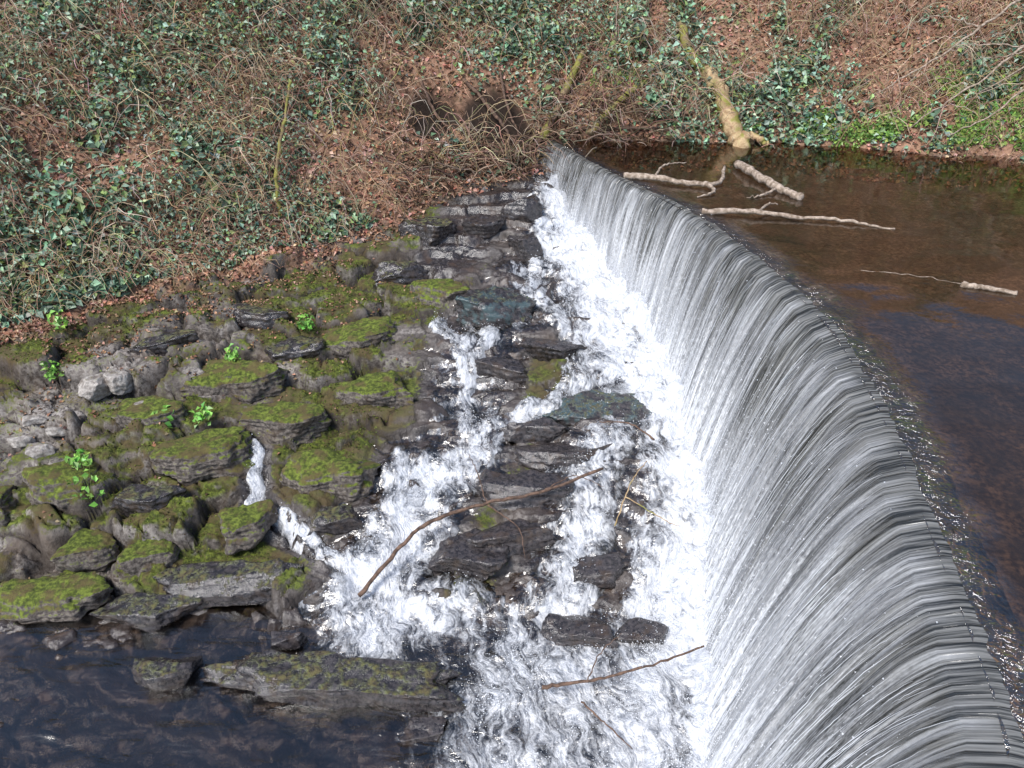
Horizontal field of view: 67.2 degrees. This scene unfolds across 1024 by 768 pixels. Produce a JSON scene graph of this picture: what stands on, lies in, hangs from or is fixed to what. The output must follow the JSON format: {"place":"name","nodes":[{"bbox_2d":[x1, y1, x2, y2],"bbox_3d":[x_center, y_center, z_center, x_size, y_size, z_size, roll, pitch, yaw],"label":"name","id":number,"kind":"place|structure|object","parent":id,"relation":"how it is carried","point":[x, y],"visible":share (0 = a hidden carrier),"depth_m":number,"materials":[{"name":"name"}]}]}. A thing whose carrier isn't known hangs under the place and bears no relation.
{"place":"outdoors","nodes":[
{"label":"outdoors","id":0,"kind":"place"},
{"bbox_2d":[244,174,721,767],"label":"stream water","id":1,"kind":"structure","parent":0,"point":[684,502],"depth_m":12.04,"materials":[{"name":"white liquid"}]},
{"bbox_2d":[398,716,445,757],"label":"flat slab","id":2,"kind":"structure","parent":1,"relation":"in","point":[421,735],"depth_m":9.82,"materials":[{"name":"grey stone"}]},
{"bbox_2d":[581,701,632,749],"bbox_3d":[1.200,4.325,9.782,0.038,0.119,0.853,-28,41,-37],"label":"driftwood stick","id":3,"kind":"object","parent":1,"relation":"on","point":[593,712],"visible":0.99,"depth_m":9.81,"materials":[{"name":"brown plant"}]},
{"bbox_2d":[542,635,703,689],"bbox_3d":[1.462,3.683,10.384,2.255,0.380,0.473,-8,33,-12],"label":"fallen branch","id":4,"kind":"object","parent":1,"relation":"on","point":[549,686],"visible":0.99,"depth_m":10.21,"materials":[{"name":"brown wood"}]},
{"bbox_2d":[614,461,676,525],"bbox_3d":[2.098,1.744,12.271,1.017,0.518,1.044,0,32,0],"label":"driftwood stick","id":5,"kind":"object","parent":1,"relation":"in","point":[636,502],"visible":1,"depth_m":12.11,"materials":[{"name":"brown wood"}]},
{"bbox_2d":[0,0,1023,767],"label":"ground","id":6,"kind":"structure","parent":0,"point":[72,694],"depth_m":13.35,"materials":[{"name":"brown soil"}]},
{"bbox_2d":[0,485,16,525],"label":"mossy rock","id":7,"kind":"object","parent":6,"relation":"on","point":[8,502],"visible":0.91,"depth_m":12.26,"materials":[{"name":"grey stone"}]},
{"bbox_2d":[7,435,35,447],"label":"boulder","id":8,"kind":"object","parent":6,"relation":"on","point":[20,441],"visible":1,"depth_m":12.79,"materials":[{"name":"grey stone"}]},
{"bbox_2d":[22,415,47,426],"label":"boulder","id":9,"kind":"object","parent":6,"relation":"on","point":[28,420],"visible":0.97,"depth_m":13.05,"materials":[{"name":"grey stone"}]},
{"bbox_2d":[25,444,54,458],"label":"boulder","id":10,"kind":"object","parent":6,"relation":"on","point":[38,451],"visible":1,"depth_m":12.67,"materials":[{"name":"grey stone"}]},
{"bbox_2d":[40,360,63,380],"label":"leafy plant","id":11,"kind":"object","parent":6,"relation":"on","point":[50,373],"visible":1,"depth_m":13.70,"materials":[{"name":"green plant"}]},
{"bbox_2d":[45,426,65,435],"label":"dry stone","id":12,"kind":"object","parent":6,"relation":"on","point":[54,431],"visible":0.99,"depth_m":12.93,"materials":[{"name":"grey stone"}]},
{"bbox_2d":[0,571,114,624],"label":"mossy slab","id":13,"kind":"structure","parent":6,"relation":"on","point":[68,597],"depth_m":11.38,"materials":[{"name":"green plant"}]},
{"bbox_2d":[46,309,68,330],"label":"leafy plant","id":14,"kind":"object","parent":6,"relation":"on","point":[57,321],"visible":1,"depth_m":14.58,"materials":[{"name":"green plant"}]},
{"bbox_2d":[21,460,116,511],"bbox_3d":[-7.189,1.657,12.501,1.459,0.702,0.872,-7,33,-16],"label":"mossy rock","id":15,"kind":"object","parent":6,"relation":"on","point":[46,483],"visible":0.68,"depth_m":12.22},
{"bbox_2d":[65,448,91,469],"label":"leafy plant","id":16,"kind":"object","parent":6,"relation":"on","point":[77,457],"visible":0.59,"depth_m":12.46,"materials":[{"name":"green plant"}]},
{"bbox_2d":[64,457,104,506],"bbox_3d":[-6.684,1.553,12.025,0.458,0.918,0.485,-21,38,-30],"label":"rock sapling","id":17,"kind":"object","parent":6,"relation":"on","point":[84,476],"visible":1,"depth_m":12.05,"materials":[{"name":"green plant"}]},
{"bbox_2d":[50,528,119,571],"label":"mossy rock","id":18,"kind":"object","parent":6,"relation":"on","point":[86,550],"visible":1,"depth_m":11.83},
{"bbox_2d":[78,372,110,400],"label":"boulder","id":19,"kind":"object","parent":6,"relation":"on","point":[93,388],"visible":0.88,"depth_m":13.46,"materials":[{"name":"grey stone"}]},
{"bbox_2d":[103,369,133,394],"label":"boulder","id":20,"kind":"object","parent":6,"relation":"on","point":[119,382],"visible":1,"depth_m":13.56,"materials":[{"name":"grey stone"}]},
{"bbox_2d":[89,592,203,634],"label":"mossy slab","id":21,"kind":"structure","parent":6,"relation":"on","point":[153,613],"depth_m":11.27,"materials":[{"name":"grey stone"}]},
{"bbox_2d":[108,484,187,517],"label":"mossy slab","id":22,"kind":"structure","parent":6,"relation":"on","point":[128,500],"depth_m":12.22,"materials":[{"name":"grey stone"}]},
{"bbox_2d":[117,538,179,576],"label":"mossy rock","id":23,"kind":"object","parent":6,"relation":"on","point":[138,557],"visible":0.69,"depth_m":11.77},
{"bbox_2d":[111,395,187,429],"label":"mossy rock","id":24,"kind":"object","parent":6,"relation":"on","point":[126,413],"visible":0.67,"depth_m":13.12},
{"bbox_2d":[151,405,173,427],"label":"leafy plant","id":25,"kind":"object","parent":6,"relation":"on","point":[168,423],"visible":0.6,"depth_m":13.01,"materials":[{"name":"green plant"}]},
{"bbox_2d":[127,327,198,355],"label":"mossy rock","id":26,"kind":"object","parent":6,"relation":"on","point":[158,344],"visible":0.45,"depth_m":14.21,"materials":[{"name":"grey stone"}]},
{"bbox_2d":[131,656,203,695],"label":"flat slab","id":27,"kind":"structure","parent":6,"relation":"on","point":[164,676],"depth_m":10.44,"materials":[{"name":"grey stone"}]},
{"bbox_2d":[189,402,212,428],"bbox_3d":[-5.312,0.572,13.212,0.391,0.429,0.379,0,32,0],"label":"leafy plant","id":28,"kind":"object","parent":6,"relation":"on","point":[199,415],"visible":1,"depth_m":13.17,"materials":[{"name":"green plant"}]},
{"bbox_2d":[149,426,254,486],"bbox_3d":[-5.189,1.208,13.027,1.680,0.685,0.937,-8,33,-9],"label":"mossy rock","id":29,"kind":"object","parent":6,"relation":"on","point":[195,458],"visible":0.99,"depth_m":12.74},
{"bbox_2d":[152,558,303,610],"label":"mossy slab","id":30,"kind":"structure","parent":6,"relation":"on","point":[240,582],"depth_m":11.53,"materials":[{"name":"grey stone"}]},
{"bbox_2d":[179,359,289,403],"bbox_3d":[-5.087,-0.038,14.127,1.943,0.733,0.977,-5,32,3],"label":"mossy rock","id":31,"kind":"object","parent":6,"relation":"on","point":[251,382],"visible":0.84,"depth_m":13.85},
{"bbox_2d":[224,343,244,360],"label":"leafy plant","id":32,"kind":"object","parent":6,"relation":"on","point":[228,356],"visible":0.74,"depth_m":14.10,"materials":[{"name":"green plant"}]},
{"bbox_2d":[0,251,474,592],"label":"moss tufts","id":33,"kind":"object","parent":6,"relation":"on","point":[7,345],"visible":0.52,"depth_m":14.18,"materials":[{"name":"green plant"}]},
{"bbox_2d":[218,499,278,554],"bbox_3d":[-4.183,2.263,12.297,0.945,0.565,0.702,-17,36,-24],"label":"mossy rock","id":34,"kind":"object","parent":6,"relation":"on","point":[243,527],"visible":1,"depth_m":12.07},
{"bbox_2d":[228,303,291,329],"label":"mossy rock","id":35,"kind":"object","parent":6,"relation":"on","point":[249,316],"visible":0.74,"depth_m":15.01,"materials":[{"name":"grey stone"}]},
{"bbox_2d":[274,81,291,214],"bbox_3d":[-5.055,-5.183,16.973,0.209,2.512,1.778,3,32,5],"label":"bank sapling","id":36,"kind":"object","parent":6,"relation":"on","point":[277,193],"visible":0.92,"depth_m":16.82,"materials":[{"name":"brown plant"}]},
{"bbox_2d":[237,401,331,445],"bbox_3d":[-4.012,0.704,13.631,1.675,0.681,0.827,-5,32,-4],"label":"mossy rock","id":37,"kind":"object","parent":6,"relation":"on","point":[297,422],"visible":0.84,"depth_m":13.38,"materials":[{"name":"grey stone"}]},
{"bbox_2d":[271,631,307,650],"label":"flat slab","id":38,"kind":"structure","parent":6,"relation":"on","point":[284,641],"depth_m":10.86,"materials":[{"name":"grey stone"}]},
{"bbox_2d":[264,335,325,362],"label":"mossy rock","id":39,"kind":"object","parent":6,"relation":"on","point":[287,349],"visible":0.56,"depth_m":14.45,"materials":[{"name":"grey stone"}]},
{"bbox_2d":[0,188,603,597],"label":"fallen leaves","id":40,"kind":"object","parent":6,"relation":"on","point":[88,354],"depth_m":14.81,"materials":[{"name":"brown plant"}]},
{"bbox_2d":[295,313,314,333],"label":"leafy plant","id":41,"kind":"object","parent":6,"relation":"on","point":[307,322],"visible":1,"depth_m":14.90,"materials":[{"name":"green plant"}]},
{"bbox_2d":[195,649,465,723],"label":"long slab","id":42,"kind":"structure","parent":6,"relation":"on","point":[335,685],"depth_m":10.23,"materials":[{"name":"grey stone"}]},
{"bbox_2d":[279,448,381,503],"bbox_3d":[-3.043,1.520,12.974,1.715,0.780,1.052,-4,32,-4],"label":"mossy rock","id":43,"kind":"object","parent":6,"relation":"on","point":[343,478],"visible":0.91,"depth_m":12.66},
{"bbox_2d":[302,504,365,534],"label":"mossy slab","id":44,"kind":"structure","parent":6,"relation":"on","point":[341,519],"depth_m":12.30,"materials":[{"name":"grey stone"}]},
{"bbox_2d":[320,315,397,359],"bbox_3d":[-3.094,-0.807,15.024,1.742,0.712,0.922,-4,32,-4],"label":"mossy rock","id":45,"kind":"object","parent":6,"relation":"on","point":[342,341],"visible":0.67,"depth_m":14.77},
{"bbox_2d":[336,370,414,408],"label":"mossy rock","id":46,"kind":"object","parent":6,"relation":"on","point":[387,388],"visible":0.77,"depth_m":13.84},
{"bbox_2d":[371,260,428,286],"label":"mossy rock","id":47,"kind":"object","parent":6,"relation":"on","point":[404,272],"visible":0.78,"depth_m":16.31,"materials":[{"name":"grey stone"}]},
{"bbox_2d":[398,217,457,247],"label":"flat slab","id":48,"kind":"structure","parent":6,"relation":"on","point":[430,231],"depth_m":17.20,"materials":[{"name":"grey stone"}]},
{"bbox_2d":[418,78,450,130],"bbox_3d":[-1.911,-6.872,18.938,0.115,1.076,1.325,-23,39,-32],"label":"twig","id":49,"kind":"object","parent":6,"relation":"on","point":[430,103],"visible":0.82,"depth_m":19.02,"materials":[{"name":"brown wood"}]},
{"bbox_2d":[410,278,468,307],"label":"mossy rock","id":50,"kind":"object","parent":6,"relation":"on","point":[428,291],"visible":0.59,"depth_m":15.82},
{"bbox_2d":[428,528,509,580],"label":"flat slab","id":51,"kind":"structure","parent":6,"relation":"on","point":[453,554],"depth_m":11.85,"materials":[{"name":"grey stone"}]},
{"bbox_2d":[462,213,505,239],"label":"flat slab","id":52,"kind":"structure","parent":6,"relation":"on","point":[483,226],"depth_m":17.29,"materials":[{"name":"grey stone"}]},
{"bbox_2d":[462,78,525,164],"bbox_3d":[-0.394,-6.536,19.101,2.112,1.772,0.255,26,40,35],"label":"stem","id":53,"kind":"object","parent":6,"relation":"on","point":[476,91],"visible":0.78,"depth_m":19.10,"materials":[{"name":"brown plant"}]},
{"bbox_2d":[454,286,536,331],"bbox_3d":[-0.352,-1.361,15.655,1.699,1.014,1.094,2,32,-8],"label":"mossy rock","id":54,"kind":"object","parent":6,"relation":"on","point":[485,307],"visible":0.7,"depth_m":15.34,"materials":[{"name":"grey stone"}]},
{"bbox_2d":[474,357,527,385],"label":"flat slab","id":55,"kind":"structure","parent":6,"relation":"on","point":[506,369],"depth_m":14.38,"materials":[{"name":"grey stone"}]},
{"bbox_2d":[456,110,561,173],"bbox_3d":[-0.037,-5.898,18.748,2.970,1.175,0.265,-16,35,-24],"label":"branch","id":56,"kind":"object","parent":6,"relation":"on","point":[539,139],"visible":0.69,"depth_m":18.89,"materials":[{"name":"brown plant"}]},
{"bbox_2d":[499,71,519,134],"bbox_3d":[-0.080,-6.952,19.154,0.143,1.402,1.105,-16,35,-24],"label":"twig","id":57,"kind":"object","parent":6,"relation":"on","point":[503,91],"visible":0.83,"depth_m":19.16,"materials":[{"name":"brown wood"}]},
{"bbox_2d":[0,0,1023,327],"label":"ivy","id":58,"kind":"object","parent":6,"relation":"on","point":[74,242],"visible":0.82,"depth_m":17.24,"materials":[{"name":"green plant"}]},
{"bbox_2d":[0,0,1023,323],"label":"bramble stems","id":59,"kind":"object","parent":6,"relation":"on","point":[370,12],"visible":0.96,"depth_m":17.68,"materials":[{"name":"brown plant"}]},
{"bbox_2d":[869,0,1021,97],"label":"overhanging branch","id":60,"kind":"object","parent":59,"relation":"attached to","point":[988,21],"visible":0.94,"depth_m":18.08,"materials":[{"name":"brown wood"}]},
{"bbox_2d":[909,43,1023,128],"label":"overhanging branch","id":61,"kind":"object","parent":59,"relation":"attached to","point":[1002,62],"visible":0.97,"depth_m":17.59,"materials":[{"name":"brown wood"}]},
{"bbox_2d":[944,51,1023,135],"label":"overhanging branch","id":62,"kind":"object","parent":59,"relation":"attached to","point":[1011,98],"visible":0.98,"depth_m":17.55,"materials":[{"name":"brown wood"}]},
{"bbox_2d":[966,23,1023,99],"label":"overhanging branch","id":63,"kind":"object","parent":59,"relation":"attached to","point":[1008,76],"visible":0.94,"depth_m":17.76,"materials":[{"name":"brown wood"}]},
{"bbox_2d":[0,0,1023,346],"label":"leaf litter","id":64,"kind":"object","parent":6,"relation":"on","point":[444,202],"visible":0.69,"depth_m":18.23,"materials":[{"name":"brown plant"}]},
{"bbox_2d":[0,0,1023,340],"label":"dry bracken","id":65,"kind":"object","parent":6,"relation":"on","point":[34,110],"visible":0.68,"depth_m":17.59,"materials":[{"name":"brown plant"}]},
{"bbox_2d":[466,518,557,557],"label":"flat slab","id":66,"kind":"structure","parent":6,"relation":"on","point":[536,538],"depth_m":12.10,"materials":[{"name":"grey stone"}]},
{"bbox_2d":[500,194,542,224],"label":"flat slab","id":67,"kind":"structure","parent":6,"relation":"on","point":[528,209],"depth_m":17.52,"materials":[{"name":"grey stone"}]},
{"bbox_2d":[475,469,574,511],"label":"flat slab","id":68,"kind":"structure","parent":6,"relation":"on","point":[495,485],"depth_m":12.60,"materials":[{"name":"grey stone"}]},
{"bbox_2d":[507,233,545,263],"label":"flat slab","id":69,"kind":"structure","parent":6,"relation":"on","point":[525,247],"depth_m":16.94,"materials":[{"name":"grey stone"}]},
{"bbox_2d":[498,417,567,443],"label":"flat slab","id":70,"kind":"structure","parent":6,"relation":"on","point":[541,430],"depth_m":13.46,"materials":[{"name":"grey stone"}]},
{"bbox_2d":[356,81,724,212],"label":"bank roots","id":71,"kind":"object","parent":6,"relation":"on","point":[432,163],"visible":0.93,"depth_m":18.63,"materials":[{"name":"brown plant"}]},
{"bbox_2d":[520,337,586,361],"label":"flat slab","id":72,"kind":"structure","parent":6,"relation":"on","point":[541,349],"depth_m":14.70,"materials":[{"name":"grey stone"}]},
{"bbox_2d":[513,442,611,475],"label":"flat slab","id":73,"kind":"structure","parent":6,"relation":"on","point":[562,457],"depth_m":13.06,"materials":[{"name":"grey stone"}]},
{"bbox_2d":[540,50,584,139],"bbox_3d":[1.302,-7.240,19.288,0.258,1.850,2.006,20,37,29],"label":"fallen trunk","id":74,"kind":"object","parent":6,"relation":"on","point":[570,81],"visible":0.66,"depth_m":19.25,"materials":[{"name":"wood"}]},
{"bbox_2d":[537,613,620,657],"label":"flat slab","id":75,"kind":"structure","parent":6,"relation":"on","point":[573,632],"depth_m":11.06,"materials":[{"name":"grey stone"}]},
{"bbox_2d":[529,389,651,427],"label":"flat slab","id":76,"kind":"structure","parent":6,"relation":"on","point":[572,410],"depth_m":13.77,"materials":[{"name":"grey stone"}]},
{"bbox_2d":[569,553,626,588],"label":"flat slab","id":77,"kind":"structure","parent":6,"relation":"on","point":[607,570],"depth_m":11.73,"materials":[{"name":"grey stone"}]},
{"bbox_2d":[564,126,657,132],"bbox_3d":[2.450,-6.311,19.107,2.330,0.206,0.149,1,32,2],"label":"fallen trunk","id":78,"kind":"object","parent":6,"relation":"on","point":[631,127],"visible":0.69,"depth_m":19.05,"materials":[{"name":"brown wood"}]},
{"bbox_2d":[586,85,637,136],"bbox_3d":[2.494,-6.784,19.162,1.468,1.144,0.225,-16,36,-24],"label":"fallen trunk","id":79,"kind":"object","parent":6,"relation":"on","point":[589,132],"visible":0.6,"depth_m":19.08,"materials":[{"name":"brown wood"}]},
{"bbox_2d":[244,127,1023,767],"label":"waterfall","id":80,"kind":"structure","parent":6,"relation":"on","point":[838,623],"depth_m":9.15,"materials":[{"name":"liquid"}]},
{"bbox_2d":[599,421,654,439],"bbox_3d":[1.978,0.749,13.150,0.987,0.161,0.143,14,35,21],"label":"driftwood stick","id":81,"kind":"object","parent":80,"relation":"in","point":[649,435],"visible":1,"depth_m":13.13,"materials":[{"name":"wood"}]},
{"bbox_2d":[615,617,668,649],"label":"flat slab","id":82,"kind":"structure","parent":6,"relation":"on","point":[639,629],"depth_m":11.06,"materials":[{"name":"grey stone"}]},
{"bbox_2d":[677,21,705,71],"bbox_3d":[4.566,-8.366,19.348,0.349,1.288,1.606,-15,35,-22],"label":"fallen trunk","id":83,"kind":"object","parent":6,"relation":"on","point":[684,39],"visible":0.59,"depth_m":19.44,"materials":[{"name":"wood"}]},
{"bbox_2d":[698,65,768,155],"bbox_3d":[5.288,-6.706,18.868,0.752,1.836,2.261,-24,39,-33],"label":"broken trunk","id":84,"kind":"object","parent":6,"relation":"on","point":[740,144],"visible":0.94,"depth_m":18.72,"materials":[{"name":"brown wood"}]},
{"bbox_2d":[568,147,1023,738],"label":"stone weir","id":85,"kind":"object","parent":6,"relation":"on","point":[992,599],"visible":0.17,"depth_m":7.47,"materials":[{"name":"grey stone"}]},
{"bbox_2d":[590,49,1023,151],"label":"groundcover plants","id":86,"kind":"object","parent":6,"relation":"on","point":[890,127],"visible":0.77,"depth_m":18.32,"materials":[{"name":"green plant"}]},
{"bbox_2d":[557,139,1023,755],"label":"weir crest","id":87,"kind":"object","parent":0,"point":[659,189],"depth_m":9.08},
{"bbox_2d":[624,162,725,197],"bbox_3d":[3.694,-4.471,16.401,1.774,0.273,2.066,-28,41,-37],"label":"branch","id":88,"kind":"object","parent":87,"relation":"on","point":[656,177],"visible":1,"depth_m":16.11,"materials":[{"name":"brown wood"}]},
{"bbox_2d":[734,160,803,200],"bbox_3d":[5.244,-4.311,16.172,1.114,0.266,2.248,0,32,0],"label":"driftwood log","id":89,"kind":"object","parent":87,"relation":"on","point":[760,177],"visible":1,"depth_m":15.82,"materials":[{"name":"brown wood"}]},
{"bbox_2d":[701,202,894,229],"bbox_3d":[5.324,-3.227,14.473,3.431,0.178,0.697,7,33,11],"label":"driftwood branch","id":90,"kind":"object","parent":87,"relation":"on","point":[760,211],"visible":1,"depth_m":14.36,"materials":[{"name":"brown wood"}]},
{"bbox_2d":[861,270,960,283],"bbox_3d":[6.309,-1.705,12.146,1.503,0.041,0.075,12,34,18],"label":"floating stick","id":91,"kind":"object","parent":87,"relation":"on","point":[910,274],"visible":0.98,"depth_m":12.18,"materials":[{"name":"brown wood"}]},
{"bbox_2d":[959,281,1017,295],"bbox_3d":[7.248,-1.450,11.703,0.788,0.121,0.130,13,34,20],"label":"floating stick","id":92,"kind":"object","parent":87,"relation":"on","point":[965,285],"visible":1,"depth_m":11.71,"materials":[{"name":"brown wood"}]}
]}

